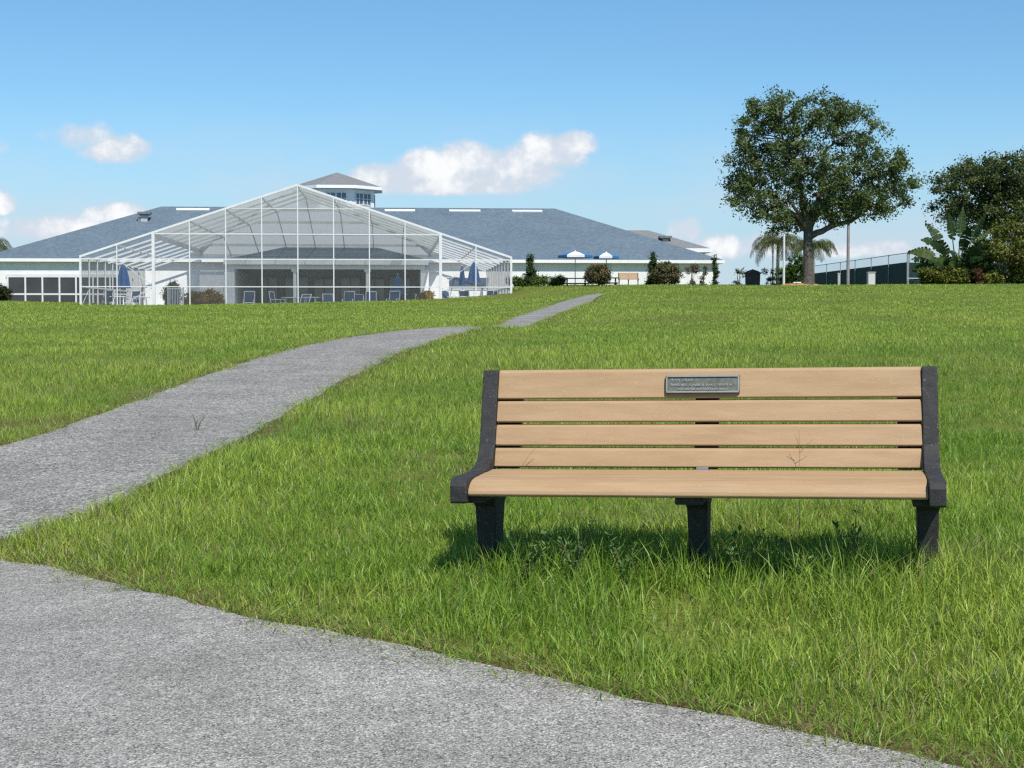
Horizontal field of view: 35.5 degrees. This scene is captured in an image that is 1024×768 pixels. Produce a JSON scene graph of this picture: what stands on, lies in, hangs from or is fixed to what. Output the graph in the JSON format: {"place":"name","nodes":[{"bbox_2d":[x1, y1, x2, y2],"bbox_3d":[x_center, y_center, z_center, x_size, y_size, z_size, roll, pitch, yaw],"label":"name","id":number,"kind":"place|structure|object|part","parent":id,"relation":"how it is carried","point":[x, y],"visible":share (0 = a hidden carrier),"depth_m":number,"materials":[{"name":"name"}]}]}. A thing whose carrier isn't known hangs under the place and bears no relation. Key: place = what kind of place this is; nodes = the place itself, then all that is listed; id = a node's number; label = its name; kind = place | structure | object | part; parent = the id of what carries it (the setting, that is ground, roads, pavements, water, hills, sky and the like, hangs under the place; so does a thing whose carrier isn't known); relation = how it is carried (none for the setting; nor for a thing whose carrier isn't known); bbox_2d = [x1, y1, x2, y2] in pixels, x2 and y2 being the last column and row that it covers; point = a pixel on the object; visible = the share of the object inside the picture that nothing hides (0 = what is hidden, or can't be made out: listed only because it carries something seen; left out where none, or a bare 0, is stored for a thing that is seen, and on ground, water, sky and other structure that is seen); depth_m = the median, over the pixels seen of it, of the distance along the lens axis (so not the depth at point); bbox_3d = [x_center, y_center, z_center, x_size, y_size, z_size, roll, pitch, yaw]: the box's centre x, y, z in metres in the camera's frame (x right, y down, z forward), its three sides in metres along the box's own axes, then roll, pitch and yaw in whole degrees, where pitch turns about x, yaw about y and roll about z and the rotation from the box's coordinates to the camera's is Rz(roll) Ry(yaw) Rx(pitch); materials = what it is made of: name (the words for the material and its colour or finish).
{"place":"outdoors","nodes":[
{"label":"outdoors","id":0,"kind":"place"},
{"bbox_2d":[0,294,602,539],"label":"path","id":1,"kind":"structure","parent":0,"point":[88,459],"depth_m":13.18,"materials":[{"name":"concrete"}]},
{"bbox_2d":[192,414,203,429],"bbox_3d":[-2.528,0.316,12.902,0.099,0.143,0.011,0,2,0],"label":"path sprout","id":2,"kind":"object","parent":1,"relation":"on","point":[196,423],"visible":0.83,"depth_m":12.90,"materials":[{"name":"plant"}]},
{"bbox_2d":[0,558,962,767],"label":"path","id":3,"kind":"structure","parent":0,"point":[118,678],"depth_m":4.99,"materials":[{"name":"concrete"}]},
{"bbox_2d":[0,283,1023,767],"bbox_3d":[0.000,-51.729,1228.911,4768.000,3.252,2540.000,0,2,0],"label":"ground","id":4,"kind":"structure","parent":0,"point":[526,293],"depth_m":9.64,"materials":[{"name":"green plant"}]},
{"bbox_2d":[0,283,13,300],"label":"bush","id":5,"kind":"object","parent":4,"relation":"on","point":[5,294],"visible":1,"depth_m":105.79,"materials":[{"name":"green plant"}]},
{"bbox_2d":[0,237,13,249],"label":"palm","id":6,"kind":"object","parent":4,"relation":"on","point":[3,247],"visible":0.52,"depth_m":149.62,"materials":[{"name":"green plant"}]},
{"bbox_2d":[118,264,130,299],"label":"folded umbrella","id":7,"kind":"object","parent":4,"relation":"on","point":[123,278],"visible":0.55,"depth_m":99.58,"materials":[{"name":"blue fabric"}]},
{"bbox_2d":[159,279,181,304],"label":"croton bush","id":8,"kind":"object","parent":4,"relation":"on","point":[172,283],"visible":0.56,"depth_m":103.62,"materials":[{"name":"green plant"}]},
{"bbox_2d":[167,287,183,304],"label":"picket gate","id":9,"kind":"structure","parent":4,"relation":"on","point":[168,296],"depth_m":98.84,"materials":[{"name":"white metal"}]},
{"bbox_2d":[181,289,213,304],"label":"croton bush","id":10,"kind":"object","parent":4,"relation":"on","point":[197,298],"visible":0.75,"depth_m":99.50,"materials":[{"name":"brown plant"}]},
{"bbox_2d":[200,288,225,303],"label":"croton bush","id":11,"kind":"object","parent":4,"relation":"on","point":[217,297],"visible":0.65,"depth_m":100.50,"materials":[{"name":"brown plant"}]},
{"bbox_2d":[79,184,511,304],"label":"pool cage","id":12,"kind":"object","parent":4,"relation":"on","point":[297,216],"visible":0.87,"depth_m":99.77,"materials":[{"name":"white metal"}]},
{"bbox_2d":[102,290,114,304],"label":"patio chair","id":13,"kind":"object","parent":12,"relation":"on","point":[108,294],"visible":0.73,"depth_m":99.28,"materials":[{"name":"blue metal"}]},
{"bbox_2d":[109,296,128,304],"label":"patio table","id":14,"kind":"object","parent":12,"relation":"on","point":[118,296],"visible":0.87,"depth_m":96.54,"materials":[{"name":"white metal"}]},
{"bbox_2d":[124,291,140,304],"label":"lounge chair","id":15,"kind":"object","parent":12,"relation":"on","point":[134,294],"visible":0.73,"depth_m":100.73,"materials":[{"name":"white metal"}]},
{"bbox_2d":[133,297,146,304],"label":"patio table","id":16,"kind":"object","parent":12,"relation":"on","point":[140,297],"visible":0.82,"depth_m":99.16,"materials":[{"name":"white metal"}]},
{"bbox_2d":[243,291,254,303],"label":"patio chair","id":17,"kind":"object","parent":12,"relation":"on","point":[249,296],"visible":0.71,"depth_m":102.30,"materials":[{"name":"blue fabric"}]},
{"bbox_2d":[269,291,285,302],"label":"patio chair","id":18,"kind":"object","parent":12,"relation":"on","point":[272,297],"visible":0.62,"depth_m":103.92,"materials":[{"name":"blue metal"}]},
{"bbox_2d":[281,297,299,302],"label":"patio table","id":19,"kind":"object","parent":12,"relation":"on","point":[290,297],"visible":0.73,"depth_m":101.53,"materials":[{"name":"white metal"}]},
{"bbox_2d":[300,294,311,302],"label":"lounge chair","id":20,"kind":"object","parent":12,"relation":"on","point":[302,300],"visible":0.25,"depth_m":103.90,"materials":[{"name":"blue metal"}]},
{"bbox_2d":[301,297,319,302],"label":"patio table","id":21,"kind":"object","parent":12,"relation":"on","point":[310,297],"visible":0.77,"depth_m":100.53,"materials":[{"name":"white metal"}]},
{"bbox_2d":[322,294,332,302],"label":"lounge chair","id":22,"kind":"object","parent":12,"relation":"on","point":[327,297],"visible":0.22,"depth_m":102.42,"materials":[{"name":"blue metal"}]},
{"bbox_2d":[342,291,354,301],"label":"patio chair","id":23,"kind":"object","parent":12,"relation":"on","point":[349,296],"visible":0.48,"depth_m":102.31,"materials":[{"name":"blue fabric"}]},
{"bbox_2d":[355,294,363,300],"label":"lounge chair","id":24,"kind":"object","parent":12,"relation":"on","point":[359,297],"visible":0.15,"depth_m":104.46,"materials":[{"name":"blue metal"}]},
{"bbox_2d":[365,291,376,300],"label":"patio chair","id":25,"kind":"object","parent":12,"relation":"on","point":[373,295],"visible":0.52,"depth_m":102.81,"materials":[{"name":"blue metal"}]},
{"bbox_2d":[386,291,399,300],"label":"patio chair","id":26,"kind":"object","parent":12,"relation":"on","point":[394,295],"visible":0.51,"depth_m":101.31,"materials":[{"name":"blue metal"}]},
{"bbox_2d":[393,274,402,293],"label":"folded umbrella","id":27,"kind":"object","parent":12,"relation":"on","point":[397,286],"visible":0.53,"depth_m":102.65,"materials":[{"name":"blue fabric"}]},
{"bbox_2d":[406,294,416,299],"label":"lounge chair","id":28,"kind":"object","parent":12,"relation":"on","point":[408,298],"visible":0.16,"depth_m":103.45,"materials":[{"name":"blue metal"}]},
{"bbox_2d":[442,290,449,297],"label":"patio chair","id":29,"kind":"object","parent":12,"relation":"on","point":[445,294],"visible":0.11,"depth_m":98.27,"materials":[{"name":"blue fabric"}]},
{"bbox_2d":[459,265,465,289],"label":"folded umbrella","id":30,"kind":"object","parent":12,"relation":"on","point":[462,279],"visible":0.73,"depth_m":100.69,"materials":[{"name":"blue fabric"}]},
{"bbox_2d":[459,290,468,295],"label":"patio chair","id":31,"kind":"object","parent":12,"relation":"on","point":[463,292],"visible":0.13,"depth_m":99.37,"materials":[{"name":"blue metal"}]},
{"bbox_2d":[467,262,480,288],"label":"folded umbrella","id":32,"kind":"object","parent":12,"relation":"on","point":[471,277],"visible":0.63,"depth_m":98.59,"materials":[{"name":"blue fabric"}]},
{"bbox_2d":[486,290,493,294],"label":"patio chair","id":33,"kind":"object","parent":12,"relation":"on","point":[489,292],"visible":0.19,"depth_m":99.14,"materials":[{"name":"blue fabric"}]},
{"bbox_2d":[0,173,724,304],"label":"clubhouse","id":34,"kind":"structure","parent":4,"relation":"on","point":[46,270],"depth_m":115.64,"materials":[{"name":"paint"}]},
{"bbox_2d":[9,277,24,300],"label":"screen window","id":35,"kind":"structure","parent":34,"relation":"in","point":[16,283],"depth_m":112.16,"materials":[{"name":"white metal"}]},
{"bbox_2d":[26,277,41,301],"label":"screen window","id":36,"kind":"structure","parent":34,"relation":"in","point":[33,285],"depth_m":112.24,"materials":[{"name":"white metal"}]},
{"bbox_2d":[43,277,58,301],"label":"screen window","id":37,"kind":"structure","parent":34,"relation":"in","point":[50,284],"depth_m":112.32,"materials":[{"name":"white metal"}]},
{"bbox_2d":[60,277,74,302],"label":"screen window","id":38,"kind":"structure","parent":34,"relation":"in","point":[67,284],"depth_m":112.41,"materials":[{"name":"white metal"}]},
{"bbox_2d":[6,274,128,304],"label":"window frame","id":39,"kind":"structure","parent":34,"relation":"in","point":[7,275],"depth_m":112.32,"materials":[{"name":"white metal"}]},
{"bbox_2d":[77,277,91,302],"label":"screen window","id":40,"kind":"structure","parent":34,"relation":"in","point":[84,279],"depth_m":112.49,"materials":[{"name":"white metal"}]},
{"bbox_2d":[94,277,108,302],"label":"screen window","id":41,"kind":"structure","parent":34,"relation":"in","point":[101,281],"depth_m":112.57,"materials":[{"name":"white metal"}]},
{"bbox_2d":[111,277,125,304],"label":"screen window","id":42,"kind":"structure","parent":34,"relation":"in","point":[111,277],"depth_m":112.68,"materials":[{"name":"metal"}]},
{"bbox_2d":[257,275,278,303],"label":"window","id":43,"kind":"structure","parent":34,"relation":"in","point":[267,281],"depth_m":118.38,"materials":[{"name":"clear glass"}]},
{"bbox_2d":[284,275,309,302],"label":"window","id":44,"kind":"structure","parent":34,"relation":"in","point":[288,291],"depth_m":118.52,"materials":[{"name":"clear glass"}]},
{"bbox_2d":[313,277,335,299],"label":"window","id":45,"kind":"structure","parent":34,"relation":"in","point":[317,291],"depth_m":118.67,"materials":[{"name":"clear glass"}]},
{"bbox_2d":[340,276,360,301],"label":"window","id":46,"kind":"structure","parent":34,"relation":"in","point":[350,281],"depth_m":118.81,"materials":[{"name":"grey glass"}]},
{"bbox_2d":[364,277,385,299],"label":"window","id":47,"kind":"structure","parent":34,"relation":"in","point":[378,285],"depth_m":118.99,"materials":[{"name":"grey glass"}]},
{"bbox_2d":[388,276,410,299],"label":"window","id":48,"kind":"structure","parent":34,"relation":"in","point":[390,280],"depth_m":119.07,"materials":[{"name":"grey glass"}]},
{"bbox_2d":[447,277,487,289],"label":"window","id":49,"kind":"structure","parent":34,"relation":"in","point":[454,282],"depth_m":114.48,"materials":[{"name":"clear glass"}]},
{"bbox_2d":[400,288,416,300],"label":"croton bush","id":50,"kind":"object","parent":4,"relation":"on","point":[409,293],"visible":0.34,"depth_m":103.47,"materials":[{"name":"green plant"}]},
{"bbox_2d":[416,288,435,299],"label":"croton bush","id":51,"kind":"object","parent":4,"relation":"on","point":[428,294],"visible":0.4,"depth_m":99.60,"materials":[{"name":"brown plant"}]},
{"bbox_2d":[505,275,525,289],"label":"bush","id":52,"kind":"object","parent":4,"relation":"on","point":[517,281],"visible":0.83,"depth_m":96.61,"materials":[{"name":"green plant"}]},
{"bbox_2d":[521,447,536,550],"bbox_3d":[0.080,0.526,7.046,0.079,0.520,0.006,1,2,15],"label":"seed stalk","id":53,"kind":"object","parent":4,"relation":"on","point":[521,505],"visible":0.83,"depth_m":7.06,"materials":[{"name":"green plant"}]},
{"bbox_2d":[505,529,552,586],"bbox_3d":[0.068,0.714,6.554,0.262,0.266,0.116,1,3,30],"label":"weed","id":54,"kind":"object","parent":4,"relation":"on","point":[528,563],"visible":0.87,"depth_m":6.53,"materials":[{"name":"green plant"}]},
{"bbox_2d":[522,253,538,286],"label":"conifer shrub","id":55,"kind":"object","parent":4,"relation":"on","point":[530,270],"visible":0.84,"depth_m":96.63,"materials":[{"name":"green plant"}]},
{"bbox_2d":[529,273,566,286],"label":"bush","id":56,"kind":"object","parent":4,"relation":"on","point":[552,281],"visible":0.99,"depth_m":94.66,"materials":[{"name":"green plant"}]},
{"bbox_2d":[558,250,592,285],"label":"patio umbrella","id":57,"kind":"object","parent":4,"relation":"on","point":[575,254],"visible":0.93,"depth_m":93.12,"materials":[{"name":"white fabric"}]},
{"bbox_2d":[563,278,587,285],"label":"picnic table","id":58,"kind":"object","parent":4,"relation":"on","point":[584,283],"visible":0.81,"depth_m":93.25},
{"bbox_2d":[555,509,602,588],"bbox_3d":[0.222,0.683,6.488,0.159,0.337,0.291,-2,3,-37],"label":"weed","id":59,"kind":"object","parent":4,"relation":"on","point":[568,555],"visible":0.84,"depth_m":6.47,"materials":[{"name":"green plant"}]},
{"bbox_2d":[583,263,614,285],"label":"flowering bush","id":60,"kind":"object","parent":4,"relation":"on","point":[594,274],"visible":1,"depth_m":92.02,"materials":[{"name":"green plant"}]},
{"bbox_2d":[593,251,618,284],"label":"patio umbrella","id":61,"kind":"object","parent":4,"relation":"on","point":[606,255],"visible":0.9,"depth_m":93.58,"materials":[{"name":"white fabric"}]},
{"bbox_2d":[597,277,619,285],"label":"picnic table","id":62,"kind":"object","parent":4,"relation":"on","point":[615,282],"visible":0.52,"depth_m":93.65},
{"bbox_2d":[605,531,637,586],"bbox_3d":[0.449,0.732,6.461,0.139,0.244,0.248,0,2,0],"label":"weed","id":63,"kind":"object","parent":4,"relation":"on","point":[635,543],"visible":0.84,"depth_m":6.48,"materials":[{"name":"green plant"}]},
{"bbox_2d":[618,273,638,284],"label":"park bench","id":64,"kind":"object","parent":4,"relation":"on","point":[628,275],"visible":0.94,"depth_m":93.77,"materials":[{"name":"brown wood"}]},
{"bbox_2d":[644,251,659,284],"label":"conifer shrub","id":65,"kind":"object","parent":4,"relation":"on","point":[652,264],"visible":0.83,"depth_m":91.66,"materials":[{"name":"green plant"}]},
{"bbox_2d":[648,259,684,284],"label":"flowering bush","id":66,"kind":"object","parent":4,"relation":"on","point":[668,274],"visible":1,"depth_m":90.96,"materials":[{"name":"green plant"}]},
{"bbox_2d":[684,263,701,284],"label":"sparse shrub","id":67,"kind":"object","parent":4,"relation":"on","point":[693,268],"visible":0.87,"depth_m":100.75,"materials":[{"name":"green plant"}]},
{"bbox_2d":[450,366,946,577],"bbox_3d":[0.792,0.490,6.766,1.982,1.096,0.752,0,2,12],"label":"park bench","id":68,"kind":"object","parent":4,"relation":"on","point":[485,486],"visible":0.98,"depth_m":6.89,"materials":[{"name":"brown wood"}]},
{"bbox_2d":[698,266,707,284],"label":"sparse shrub","id":69,"kind":"object","parent":4,"relation":"on","point":[704,268],"visible":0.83,"depth_m":100.80,"materials":[{"name":"green plant"}]},
{"bbox_2d":[709,254,720,284],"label":"climbing shrub","id":70,"kind":"object","parent":4,"relation":"on","point":[716,272],"visible":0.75,"depth_m":105.70,"materials":[{"name":"green plant"}]},
{"bbox_2d":[728,267,745,284],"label":"sparse shrub","id":71,"kind":"object","parent":4,"relation":"on","point":[737,271],"visible":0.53,"depth_m":101.79,"materials":[{"name":"green plant"}]},
{"bbox_2d":[713,524,765,578],"bbox_3d":[0.935,0.709,6.498,0.190,0.262,0.203,2,3,34],"label":"weed","id":72,"kind":"object","parent":4,"relation":"on","point":[735,557],"visible":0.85,"depth_m":6.53,"materials":[{"name":"green plant"}]},
{"bbox_2d":[744,269,760,285],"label":"litter bin","id":73,"kind":"object","parent":4,"relation":"on","point":[752,276],"visible":0.81,"depth_m":86.99,"materials":[{"name":"plastic"}]},
{"bbox_2d":[761,267,775,284],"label":"sparse shrub","id":74,"kind":"object","parent":4,"relation":"on","point":[768,278],"visible":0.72,"depth_m":102.67,"materials":[{"name":"green plant"}]},
{"bbox_2d":[772,205,773,283],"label":"metal pole","id":75,"kind":"object","parent":4,"relation":"on","point":[772,257],"visible":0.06,"depth_m":103.71,"materials":[{"name":"metal"}]},
{"bbox_2d":[750,231,802,284],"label":"palm","id":76,"kind":"object","parent":4,"relation":"on","point":[766,241],"visible":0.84,"depth_m":101.34,"materials":[{"name":"green plant"}]},
{"bbox_2d":[782,192,784,283],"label":"metal pole","id":77,"kind":"object","parent":4,"relation":"on","point":[783,281],"visible":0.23,"depth_m":94.71,"materials":[{"name":"white metal"}]},
{"bbox_2d":[774,253,815,284],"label":"bush","id":78,"kind":"object","parent":4,"relation":"on","point":[793,270],"visible":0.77,"depth_m":99.52,"materials":[{"name":"green plant"}]},
{"bbox_2d":[782,282,808,285],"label":"mulch heap","id":79,"kind":"object","parent":4,"relation":"on","point":[795,283],"visible":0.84,"depth_m":85.68,"materials":[{"name":"brown plant"}]},
{"bbox_2d":[774,536,824,589],"bbox_3d":[1.175,0.730,6.450,0.206,0.220,0.229,0,2,0],"label":"weed","id":80,"kind":"object","parent":4,"relation":"on","point":[797,554],"visible":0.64,"depth_m":6.47,"materials":[{"name":"green plant"}]},
{"bbox_2d":[795,434,811,560],"bbox_3d":[1.242,0.493,6.797,0.081,0.600,0.017,0,2,4],"label":"seed stalk","id":81,"kind":"object","parent":4,"relation":"on","point":[799,455],"visible":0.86,"depth_m":6.79,"materials":[{"name":"plant"}]},
{"bbox_2d":[790,239,838,283],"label":"palm","id":82,"kind":"object","parent":4,"relation":"on","point":[823,244],"visible":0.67,"depth_m":103.17,"materials":[{"name":"green plant"}]},
{"bbox_2d":[713,84,923,284],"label":"oak tree","id":83,"kind":"object","parent":4,"relation":"on","point":[854,203],"visible":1,"depth_m":84.87,"materials":[{"name":"green plant"}]},
{"bbox_2d":[837,273,840,284],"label":"marker post","id":84,"kind":"object","parent":4,"relation":"on","point":[838,278],"visible":0.6,"depth_m":96.75,"materials":[{"name":"metal"}]},
{"bbox_2d":[780,252,907,284],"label":"court fence","id":85,"kind":"object","parent":4,"relation":"on","point":[894,274],"visible":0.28,"depth_m":113.82,"materials":[{"name":"metal"}]},
{"bbox_2d":[846,182,849,284],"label":"metal pole","id":86,"kind":"object","parent":4,"relation":"on","point":[848,260],"visible":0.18,"depth_m":92.70,"materials":[{"name":"metal"}]},
{"bbox_2d":[832,509,864,576],"bbox_3d":[1.379,0.666,6.470,0.140,0.327,0.198,0,2,0],"label":"weed","id":87,"kind":"object","parent":4,"relation":"on","point":[853,533],"visible":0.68,"depth_m":6.49,"materials":[{"name":"green plant"}]},
{"bbox_2d":[866,272,875,284],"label":"utility cabinet","id":88,"kind":"object","parent":4,"relation":"on","point":[870,277],"visible":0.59,"depth_m":96.61,"materials":[{"name":"metal"}]},
{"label":"door","id":89,"kind":"part","parent":88,"relation":"part of","materials":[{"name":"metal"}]},
{"bbox_2d":[916,265,972,284],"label":"croton bush","id":90,"kind":"object","parent":4,"relation":"on","point":[940,275],"visible":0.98,"depth_m":89.46,"materials":[{"name":"green plant"}]},
{"bbox_2d":[908,252,996,284],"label":"court fence","id":91,"kind":"object","parent":4,"relation":"on","point":[911,274],"visible":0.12,"depth_m":104.78,"materials":[{"name":"metal"}]},
{"bbox_2d":[908,208,1001,279],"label":"bird of paradise","id":92,"kind":"object","parent":4,"relation":"on","point":[977,256],"visible":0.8,"depth_m":91.08,"materials":[{"name":"green plant"}]},
{"bbox_2d":[917,146,1023,266],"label":"shade tree","id":93,"kind":"object","parent":4,"relation":"on","point":[974,178],"visible":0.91,"depth_m":96.55,"materials":[{"name":"green plant"}]},
{"bbox_2d":[951,247,1003,283],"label":"bush","id":94,"kind":"object","parent":4,"relation":"on","point":[995,268],"visible":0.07,"depth_m":93.29,"materials":[{"name":"green plant"}]},
{"bbox_2d":[972,268,984,283],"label":"red leaf plant","id":95,"kind":"object","parent":4,"relation":"on","point":[978,275],"visible":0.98,"depth_m":89.21,"materials":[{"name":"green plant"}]},
{"bbox_2d":[982,269,1007,283],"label":"croton bush","id":96,"kind":"object","parent":4,"relation":"on","point":[993,276],"visible":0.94,"depth_m":89.56,"materials":[{"name":"green plant"}]},
{"bbox_2d":[978,216,1023,283],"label":"tree","id":97,"kind":"object","parent":4,"relation":"on","point":[1014,246],"visible":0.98,"depth_m":90.30,"materials":[{"name":"green plant"}]},
{"bbox_2d":[997,258,1023,283],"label":"bush","id":98,"kind":"object","parent":4,"relation":"on","point":[1017,280],"visible":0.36,"depth_m":94.19,"materials":[{"name":"green plant"}]},
{"bbox_2d":[0,0,1023,284],"label":"sky","id":99,"kind":"structure","parent":0,"point":[616,113],"materials":[{"name":"blue"}]}
]}

